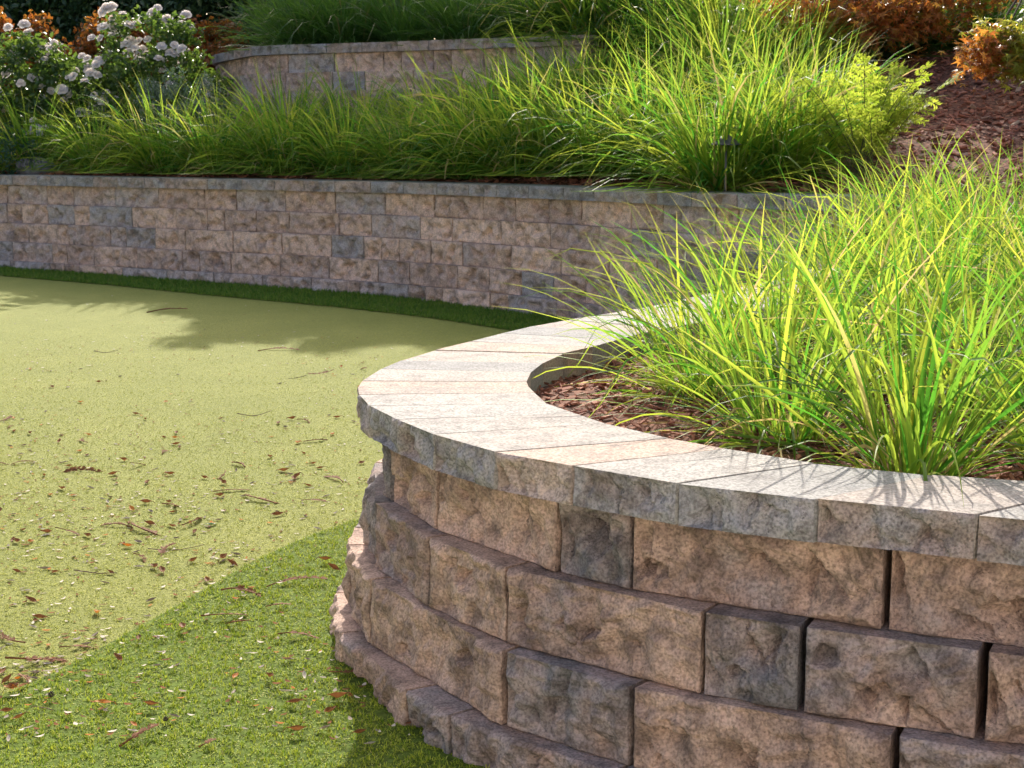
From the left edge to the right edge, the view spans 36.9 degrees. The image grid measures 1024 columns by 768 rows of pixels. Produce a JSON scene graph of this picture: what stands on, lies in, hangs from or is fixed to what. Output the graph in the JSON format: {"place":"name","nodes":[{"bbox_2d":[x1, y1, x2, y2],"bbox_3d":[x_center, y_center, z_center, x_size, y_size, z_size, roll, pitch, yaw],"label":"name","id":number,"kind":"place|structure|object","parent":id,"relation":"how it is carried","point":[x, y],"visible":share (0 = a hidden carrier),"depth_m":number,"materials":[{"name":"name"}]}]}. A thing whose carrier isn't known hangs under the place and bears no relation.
{"place":"outdoors","nodes":[
{"label":"outdoors","id":0,"kind":"place"},
{"bbox_2d":[0,519,489,767],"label":"turf base","id":1,"kind":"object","parent":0,"point":[263,700],"visible":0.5,"depth_m":3.35,"materials":[{"name":"green plant"}]},
{"bbox_2d":[2,682,18,691],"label":"fallen leaf","id":2,"kind":"object","parent":1,"relation":"on","point":[9,685],"visible":1,"depth_m":3.37,"materials":[{"name":"brown plant"}]},
{"bbox_2d":[118,723,158,746],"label":"dry sprig","id":3,"kind":"object","parent":1,"relation":"on","point":[136,734],"visible":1,"depth_m":3.11,"materials":[{"name":"brown plant"}]},
{"bbox_2d":[200,613,245,615],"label":"dry sprig","id":4,"kind":"object","parent":1,"relation":"on","point":[222,614],"visible":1,"depth_m":3.86,"materials":[{"name":"brown plant"}]},
{"bbox_2d":[221,584,262,596],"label":"dry sprig","id":5,"kind":"object","parent":1,"relation":"on","point":[241,588],"visible":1,"depth_m":4.05,"materials":[{"name":"brown plant"}]},
{"bbox_2d":[282,725,306,731],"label":"fallen leaf","id":6,"kind":"object","parent":1,"relation":"on","point":[296,727],"visible":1,"depth_m":3.14,"materials":[{"name":"orange plant"}]},
{"bbox_2d":[265,575,326,586],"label":"dry sprig","id":7,"kind":"object","parent":1,"relation":"on","point":[300,577],"visible":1,"depth_m":4.15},
{"bbox_2d":[277,630,318,637],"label":"dry sprig","id":8,"kind":"object","parent":1,"relation":"on","point":[293,631],"visible":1,"depth_m":3.72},
{"bbox_2d":[327,692,352,697],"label":"fallen leaf","id":9,"kind":"object","parent":1,"relation":"on","point":[337,694],"visible":1,"depth_m":3.31,"materials":[{"name":"orange plant"}]},
{"bbox_2d":[0,273,510,693],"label":"putting green","id":10,"kind":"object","parent":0,"point":[99,307],"visible":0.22,"depth_m":6.24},
{"bbox_2d":[0,632,25,642],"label":"dry sprig","id":11,"kind":"object","parent":10,"relation":"on","point":[5,636],"visible":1,"depth_m":3.71,"materials":[{"name":"brown plant"}]},
{"bbox_2d":[5,655,68,660],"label":"dry sprig","id":12,"kind":"object","parent":10,"relation":"on","point":[34,657],"visible":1,"depth_m":3.57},
{"bbox_2d":[63,466,102,472],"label":"dry sprig","id":13,"kind":"object","parent":10,"relation":"on","point":[74,468],"visible":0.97,"depth_m":5.46,"materials":[{"name":"brown plant"}]},
{"bbox_2d":[130,522,159,534],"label":"dry sprig","id":14,"kind":"object","parent":10,"relation":"on","point":[143,528],"visible":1,"depth_m":4.67,"materials":[{"name":"brown plant"}]},
{"bbox_2d":[158,542,175,556],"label":"dry sprig","id":15,"kind":"object","parent":10,"relation":"on","point":[163,549],"visible":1,"depth_m":4.47,"materials":[{"name":"brown plant"}]},
{"bbox_2d":[0,291,473,738],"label":"leaf litter","id":16,"kind":"object","parent":10,"relation":"on","point":[111,732],"visible":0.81,"depth_m":4.00,"materials":[{"name":"brown plant"}]},
{"bbox_2d":[0,317,499,692],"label":"putting pile","id":17,"kind":"object","parent":10,"relation":"on","point":[148,542],"visible":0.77,"depth_m":5.21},
{"bbox_2d":[245,494,281,503],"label":"dry sprig","id":18,"kind":"object","parent":10,"relation":"on","point":[265,499],"visible":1,"depth_m":5.04,"materials":[{"name":"beige plant"}]},
{"bbox_2d":[0,265,570,330],"bbox_3d":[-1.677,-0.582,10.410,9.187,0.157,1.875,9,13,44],"label":"fringe grass","id":19,"kind":"structure","parent":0,"point":[383,304],"depth_m":10.43,"materials":[{"name":"green plant"}]},
{"bbox_2d":[0,32,1023,480],"bbox_3d":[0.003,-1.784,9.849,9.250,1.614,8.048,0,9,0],"label":"bark mulch","id":20,"kind":"object","parent":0,"point":[1014,121],"visible":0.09,"depth_m":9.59,"materials":[{"name":"brown wood"}]},
{"bbox_2d":[0,122,43,174],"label":"blue green shrub","id":21,"kind":"object","parent":20,"relation":"on","point":[6,150],"visible":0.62,"depth_m":12.85,"materials":[{"name":"green plant"}]},
{"bbox_2d":[0,0,54,44],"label":"evergreen shrub","id":22,"kind":"object","parent":20,"relation":"on","point":[15,11],"visible":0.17,"depth_m":16.28,"materials":[{"name":"green plant"}]},
{"bbox_2d":[0,6,88,128],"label":"autumn shrub","id":23,"kind":"object","parent":20,"relation":"on","point":[4,19],"visible":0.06,"depth_m":14.95,"materials":[{"name":"orange plant"}]},
{"bbox_2d":[0,77,102,170],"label":"grass clump","id":24,"kind":"object","parent":20,"relation":"on","point":[14,120],"visible":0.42,"depth_m":12.94,"materials":[{"name":"green plant"}]},
{"bbox_2d":[25,0,93,29],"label":"evergreen shrub","id":25,"kind":"object","parent":20,"relation":"on","point":[36,1],"visible":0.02,"depth_m":16.55,"materials":[{"name":"green plant"}]},
{"bbox_2d":[0,19,128,150],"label":"rose bush","id":26,"kind":"object","parent":20,"relation":"on","point":[40,78],"visible":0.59,"depth_m":13.43,"materials":[{"name":"green plant"}]},
{"bbox_2d":[11,86,167,171],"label":"grass clump","id":27,"kind":"object","parent":20,"relation":"on","point":[72,153],"visible":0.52,"depth_m":12.55,"materials":[{"name":"green plant"}]},
{"bbox_2d":[30,0,151,46],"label":"evergreen shrub","id":28,"kind":"object","parent":20,"relation":"on","point":[69,14],"visible":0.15,"depth_m":16.45,"materials":[{"name":"green plant"}]},
{"bbox_2d":[62,7,179,113],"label":"autumn shrub","id":29,"kind":"object","parent":20,"relation":"on","point":[86,46],"visible":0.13,"depth_m":15.03,"materials":[{"name":"orange plant"}]},
{"bbox_2d":[54,2,233,137],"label":"rose bush","id":30,"kind":"object","parent":20,"relation":"on","point":[156,58],"visible":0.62,"depth_m":13.26,"materials":[{"name":"green plant"}]},
{"bbox_2d":[52,68,244,174],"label":"grass clump","id":31,"kind":"object","parent":20,"relation":"on","point":[141,165],"visible":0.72,"depth_m":12.16,"materials":[{"name":"green plant"}]},
{"bbox_2d":[123,65,231,152],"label":"silver shrub","id":32,"kind":"object","parent":20,"relation":"on","point":[165,92],"visible":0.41,"depth_m":12.64,"materials":[{"name":"green plant"}]},
{"bbox_2d":[133,14,249,89],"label":"autumn shrub","id":33,"kind":"object","parent":20,"relation":"on","point":[211,46],"visible":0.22,"depth_m":15.28,"materials":[{"name":"orange plant"}]},
{"bbox_2d":[130,0,262,47],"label":"evergreen shrub","id":34,"kind":"object","parent":20,"relation":"on","point":[203,9],"visible":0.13,"depth_m":16.30,"materials":[{"name":"green plant"}]},
{"bbox_2d":[117,78,279,175],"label":"grass clump","id":35,"kind":"object","parent":20,"relation":"on","point":[193,148],"visible":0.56,"depth_m":11.86,"materials":[{"name":"green plant"}]},
{"bbox_2d":[203,0,310,52],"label":"dark grass clump","id":36,"kind":"object","parent":20,"relation":"on","point":[250,25],"visible":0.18,"depth_m":13.82,"materials":[{"name":"green plant"}]},
{"bbox_2d":[166,54,380,174],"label":"grass clump","id":37,"kind":"object","parent":20,"relation":"on","point":[267,165],"visible":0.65,"depth_m":11.51,"materials":[{"name":"green plant"}]},
{"bbox_2d":[227,0,324,41],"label":"evergreen shrub","id":38,"kind":"object","parent":20,"relation":"on","point":[237,6],"visible":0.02,"depth_m":15.75,"materials":[{"name":"green plant"}]},
{"bbox_2d":[188,59,370,157],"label":"grass clump","id":39,"kind":"object","parent":20,"relation":"on","point":[278,103],"visible":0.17,"depth_m":12.13,"materials":[{"name":"green plant"}]},
{"bbox_2d":[215,0,363,50],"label":"dark grass clump","id":40,"kind":"object","parent":20,"relation":"on","point":[280,23],"visible":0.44,"depth_m":13.02,"materials":[{"name":"green plant"}]},
{"bbox_2d":[247,0,414,49],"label":"dark grass clump","id":41,"kind":"object","parent":20,"relation":"on","point":[329,34],"visible":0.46,"depth_m":12.84,"materials":[{"name":"green plant"}]},
{"bbox_2d":[244,71,425,176],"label":"grass clump","id":42,"kind":"object","parent":20,"relation":"on","point":[322,140],"visible":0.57,"depth_m":11.26,"materials":[{"name":"green plant"}]},
{"bbox_2d":[263,52,442,155],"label":"grass clump","id":43,"kind":"object","parent":20,"relation":"on","point":[343,102],"visible":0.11,"depth_m":11.79,"materials":[{"name":"green plant"}]},
{"bbox_2d":[284,0,426,40],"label":"dark grass clump","id":44,"kind":"object","parent":20,"relation":"on","point":[363,10],"visible":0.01,"depth_m":13.33,"materials":[{"name":"green plant"}]},
{"bbox_2d":[307,0,423,41],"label":"dark grass clump","id":45,"kind":"object","parent":20,"relation":"on","point":[366,5],"depth_m":13.33,"materials":[{"name":"green plant"}]},
{"bbox_2d":[302,70,497,179],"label":"grass clump","id":46,"kind":"object","parent":20,"relation":"on","point":[377,128],"visible":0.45,"depth_m":10.94,"materials":[{"name":"green plant"}]},
{"bbox_2d":[325,0,474,46],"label":"dark grass clump","id":47,"kind":"object","parent":20,"relation":"on","point":[387,22],"visible":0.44,"depth_m":12.63,"materials":[{"name":"green plant"}]},
{"bbox_2d":[212,34,610,139],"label":"retaining wall","id":48,"kind":"structure","parent":20,"relation":"on","point":[369,58],"depth_m":12.51,"materials":[{"name":"stone"}]},
{"bbox_2d":[339,57,499,153],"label":"grass clump","id":49,"kind":"object","parent":20,"relation":"on","point":[395,95],"visible":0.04,"depth_m":11.54,"materials":[{"name":"green plant"}]},
{"bbox_2d":[394,0,487,40],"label":"dark grass clump","id":50,"kind":"object","parent":20,"relation":"on","point":[441,13],"depth_m":13.14,"materials":[{"name":"green plant"}]},
{"bbox_2d":[382,0,519,45],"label":"dark grass clump","id":51,"kind":"object","parent":20,"relation":"on","point":[453,27],"visible":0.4,"depth_m":12.37,"materials":[{"name":"green plant"}]},
{"bbox_2d":[335,48,569,179],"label":"grass clump","id":52,"kind":"object","parent":20,"relation":"on","point":[445,167],"visible":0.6,"depth_m":10.60,"materials":[{"name":"green plant"}]},
{"bbox_2d":[381,42,573,140],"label":"grass clump","id":53,"kind":"object","parent":20,"relation":"on","point":[469,90],"visible":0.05,"depth_m":11.21,"materials":[{"name":"green plant"}]},
{"bbox_2d":[437,0,563,41],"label":"dark grass clump","id":54,"kind":"object","parent":20,"relation":"on","point":[494,14],"visible":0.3,"depth_m":12.12,"materials":[{"name":"green plant"}]},
{"bbox_2d":[378,37,636,176],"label":"grass clump","id":55,"kind":"object","parent":20,"relation":"on","point":[504,140],"visible":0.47,"depth_m":10.30,"materials":[{"name":"green plant"}]},
{"bbox_2d":[428,15,668,152],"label":"grass clump","id":56,"kind":"object","parent":20,"relation":"on","point":[520,87],"visible":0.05,"depth_m":10.83,"materials":[{"name":"green plant"}]},
{"bbox_2d":[475,0,675,40],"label":"dark grass clump","id":57,"kind":"object","parent":20,"relation":"on","point":[578,6],"visible":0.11,"depth_m":11.69,"materials":[{"name":"green plant"}]},
{"bbox_2d":[458,28,693,178],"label":"grass clump","id":58,"kind":"object","parent":20,"relation":"on","point":[551,136],"visible":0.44,"depth_m":9.98,"materials":[{"name":"green plant"}]},
{"bbox_2d":[454,6,698,129],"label":"grass clump","id":59,"kind":"object","parent":20,"relation":"on","point":[580,70],"visible":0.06,"depth_m":10.91,"materials":[{"name":"green plant"}]},
{"bbox_2d":[465,0,707,43],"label":"grass clump","id":60,"kind":"object","parent":20,"relation":"on","point":[570,7],"visible":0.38,"depth_m":11.63,"materials":[{"name":"green plant"}]},
{"bbox_2d":[516,20,708,143],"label":"grass clump","id":61,"kind":"object","parent":20,"relation":"on","point":[591,79],"visible":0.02,"depth_m":10.72,"materials":[{"name":"green plant"}]},
{"bbox_2d":[517,0,716,42],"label":"dark grass clump","id":62,"kind":"object","parent":20,"relation":"on","point":[634,5],"visible":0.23,"depth_m":11.61,"materials":[{"name":"green plant"}]},
{"bbox_2d":[510,16,787,177],"bbox_3d":[0.949,-1.831,9.682,2.097,1.055,2.063,-5,10,-27],"label":"grass clump","id":63,"kind":"object","parent":20,"relation":"on","point":[633,89],"visible":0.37,"depth_m":9.53,"materials":[{"name":"green plant"}]},
{"bbox_2d":[536,0,763,76],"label":"grass clump","id":64,"kind":"object","parent":20,"relation":"on","point":[625,25],"visible":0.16,"depth_m":11.36,"materials":[{"name":"green plant"}]},
{"bbox_2d":[558,7,803,136],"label":"grass clump","id":65,"kind":"object","parent":20,"relation":"on","point":[677,69],"visible":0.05,"depth_m":10.28,"materials":[{"name":"green plant"}]},
{"bbox_2d":[506,196,886,424],"bbox_3d":[0.506,-0.234,4.029,1.175,0.566,1.073,1,9,8],"label":"grass clump","id":66,"kind":"object","parent":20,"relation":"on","point":[685,370],"visible":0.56,"depth_m":3.99,"materials":[{"name":"green plant"}]},
{"bbox_2d":[638,0,757,30],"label":"grass clump","id":67,"kind":"object","parent":20,"relation":"on","point":[730,8],"visible":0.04,"depth_m":11.84,"materials":[{"name":"green plant"}]},
{"bbox_2d":[557,19,883,194],"bbox_3d":[1.232,-1.599,8.851,1.970,1.001,2.013,0,9,-3],"label":"grass clump","id":68,"kind":"object","parent":20,"relation":"on","point":[701,161],"visible":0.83,"depth_m":8.65,"materials":[{"name":"green plant"}]},
{"bbox_2d":[647,0,803,35],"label":"grass clump","id":69,"kind":"object","parent":20,"relation":"on","point":[731,4],"visible":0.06,"depth_m":11.77,"materials":[{"name":"green plant"}]},
{"bbox_2d":[608,0,844,73],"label":"grass clump","id":70,"kind":"object","parent":20,"relation":"on","point":[682,9],"visible":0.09,"depth_m":11.18,"materials":[{"name":"green plant"}]},
{"bbox_2d":[712,134,740,191],"bbox_3d":[1.200,-1.166,8.634,0.176,0.475,0.176,0,9,0],"label":"path light","id":71,"kind":"object","parent":20,"relation":"on","point":[727,141],"visible":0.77,"depth_m":8.57,"materials":[{"name":"brown metal"}]},
{"bbox_2d":[601,0,866,93],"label":"grass clump","id":72,"kind":"object","parent":20,"relation":"on","point":[678,34],"visible":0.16,"depth_m":10.72,"materials":[{"name":"green plant"}]},
{"bbox_2d":[559,176,943,393],"bbox_3d":[0.747,-0.318,4.401,1.213,0.585,1.108,0,9,0],"label":"grass clump","id":73,"kind":"object","parent":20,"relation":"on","point":[771,308],"visible":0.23,"depth_m":4.34,"materials":[{"name":"green plant"}]},
{"bbox_2d":[495,191,1020,467],"bbox_3d":[0.628,-0.160,3.475,1.277,0.616,1.167,-2,9,-11],"label":"grass clump","id":74,"kind":"object","parent":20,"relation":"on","point":[740,405],"visible":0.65,"depth_m":3.42,"materials":[{"name":"green plant"}]},
{"bbox_2d":[608,0,919,125],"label":"grass clump","id":75,"kind":"object","parent":20,"relation":"on","point":[721,57],"visible":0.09,"depth_m":9.82,"materials":[{"name":"green plant"}]},
{"bbox_2d":[533,279,1023,479],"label":"bark mulch","id":76,"kind":"object","parent":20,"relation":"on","point":[602,384],"visible":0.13,"depth_m":3.76,"materials":[{"name":"brown wood"}]},
{"bbox_2d":[746,172,1023,444],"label":"grass clump","id":77,"kind":"object","parent":76,"relation":"on","point":[962,339],"visible":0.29,"depth_m":3.66,"materials":[{"name":"green plant"}]},
{"bbox_2d":[870,185,1023,393],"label":"grass clump","id":78,"kind":"object","parent":76,"relation":"on","point":[1012,250],"visible":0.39,"depth_m":3.84,"materials":[{"name":"green plant"}]},
{"bbox_2d":[647,37,932,178],"bbox_3d":[1.608,-1.615,8.868,1.670,0.848,1.706,1,9,8],"label":"grass clump","id":79,"kind":"object","parent":20,"relation":"on","point":[829,147],"visible":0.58,"depth_m":8.65,"materials":[{"name":"green plant"}]},
{"bbox_2d":[692,4,897,102],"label":"grass clump","id":80,"kind":"object","parent":20,"relation":"on","point":[795,57],"visible":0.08,"depth_m":10.41,"materials":[{"name":"green plant"}]},
{"bbox_2d":[696,0,905,82],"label":"grass clump","id":81,"kind":"object","parent":20,"relation":"on","point":[804,30],"visible":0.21,"depth_m":10.86,"materials":[{"name":"green plant"}]},
{"bbox_2d":[648,185,954,350],"bbox_3d":[1.007,-0.416,5.045,1.085,0.523,0.992,-1,9,-6],"label":"grass clump","id":82,"kind":"object","parent":20,"relation":"on","point":[776,266],"visible":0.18,"depth_m":5.01,"materials":[{"name":"green plant"}]},
{"bbox_2d":[684,26,944,151],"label":"grass clump","id":83,"kind":"object","parent":20,"relation":"on","point":[839,76],"visible":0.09,"depth_m":9.24,"materials":[{"name":"green plant"}]},
{"bbox_2d":[722,0,906,53],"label":"dark grass clump","id":84,"kind":"object","parent":20,"relation":"on","point":[801,16],"visible":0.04,"depth_m":11.64,"materials":[{"name":"green plant"}]},
{"bbox_2d":[632,197,1023,504],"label":"grass clump","id":85,"kind":"object","parent":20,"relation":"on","point":[912,457],"visible":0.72,"depth_m":3.02,"materials":[{"name":"green plant"}]},
{"bbox_2d":[647,163,1023,403],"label":"grass clump","id":86,"kind":"object","parent":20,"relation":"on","point":[880,288],"visible":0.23,"depth_m":4.07,"materials":[{"name":"green plant"}]},
{"bbox_2d":[687,155,1005,308],"bbox_3d":[1.282,-0.577,5.701,1.210,0.574,1.140,-2,9,-11],"label":"grass clump","id":87,"kind":"object","parent":20,"relation":"on","point":[880,223],"visible":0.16,"depth_m":5.67,"materials":[{"name":"green plant"}]},
{"bbox_2d":[768,51,963,178],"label":"golden shrub","id":88,"kind":"object","parent":20,"relation":"on","point":[897,112],"visible":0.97,"depth_m":8.44,"materials":[{"name":"yellow plant"}]},
{"bbox_2d":[738,0,1023,94],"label":"shrub","id":89,"kind":"object","parent":20,"relation":"on","point":[1001,43],"visible":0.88,"depth_m":10.75,"materials":[{"name":"orange plant"}]},
{"bbox_2d":[756,126,1019,267],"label":"grass clump","id":90,"kind":"object","parent":20,"relation":"on","point":[868,203],"visible":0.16,"depth_m":6.50,"materials":[{"name":"green plant"}]},
{"bbox_2d":[790,0,987,62],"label":"shrub","id":91,"kind":"object","parent":20,"relation":"on","point":[887,54],"visible":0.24,"depth_m":11.27,"materials":[{"name":"green plant"}]},
{"bbox_2d":[755,157,1023,345],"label":"grass clump","id":92,"kind":"object","parent":20,"relation":"on","point":[955,279],"visible":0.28,"depth_m":4.79,"materials":[{"name":"green plant"}]},
{"bbox_2d":[825,129,1022,239],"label":"grass clump","id":93,"kind":"object","parent":20,"relation":"on","point":[940,198],"visible":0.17,"depth_m":7.10,"materials":[{"name":"green plant"}]},
{"bbox_2d":[825,131,1023,296],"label":"grass clump","id":94,"kind":"object","parent":20,"relation":"on","point":[939,219],"visible":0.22,"depth_m":5.56,"materials":[{"name":"green plant"}]},
{"bbox_2d":[834,0,1023,51],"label":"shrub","id":95,"kind":"object","parent":20,"relation":"on","point":[951,45],"visible":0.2,"depth_m":11.39,"materials":[{"name":"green plant"}]},
{"bbox_2d":[874,146,1023,342],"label":"grass clump","id":96,"kind":"object","parent":20,"relation":"on","point":[992,263],"visible":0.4,"depth_m":4.65,"materials":[{"name":"green plant"}]},
{"bbox_2d":[876,206,1023,477],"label":"grass clump","id":97,"kind":"object","parent":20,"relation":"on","point":[1019,334],"visible":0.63,"depth_m":3.08,"materials":[{"name":"green plant"}]},
{"bbox_2d":[889,132,1023,260],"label":"grass clump","id":98,"kind":"object","parent":20,"relation":"on","point":[1000,197],"visible":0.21,"depth_m":6.37,"materials":[{"name":"green plant"}]},
{"bbox_2d":[935,0,1023,46],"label":"dark grass clump","id":99,"kind":"object","parent":20,"relation":"on","point":[1015,18],"visible":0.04,"depth_m":11.43,"materials":[{"name":"green plant"}]},
{"bbox_2d":[964,165,1023,273],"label":"grass clump","id":100,"kind":"object","parent":20,"relation":"on","point":[1005,215],"visible":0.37,"depth_m":5.34,"materials":[{"name":"green plant"}]},
{"bbox_3d":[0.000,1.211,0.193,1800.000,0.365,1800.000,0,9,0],"label":"ground","id":101,"kind":"structure","parent":0,"visible":0},
{"bbox_2d":[0,174,888,318],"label":"retaining wall","id":102,"kind":"structure","parent":101,"relation":"on","point":[470,243],"depth_m":10.58,"materials":[{"name":"stone"}]},
{"bbox_2d":[15,156,57,174],"bbox_3d":[-4.005,-1.813,12.951,0.359,0.216,0.213,0,9,0],"label":"rock","id":103,"kind":"object","parent":102,"relation":"on","point":[30,171],"visible":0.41,"depth_m":12.88,"materials":[{"name":"grey stone"}]},
{"bbox_2d":[329,246,1023,767],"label":"retaining wall","id":104,"kind":"structure","parent":101,"relation":"on","point":[531,578],"depth_m":2.79,"materials":[{"name":"stone"}]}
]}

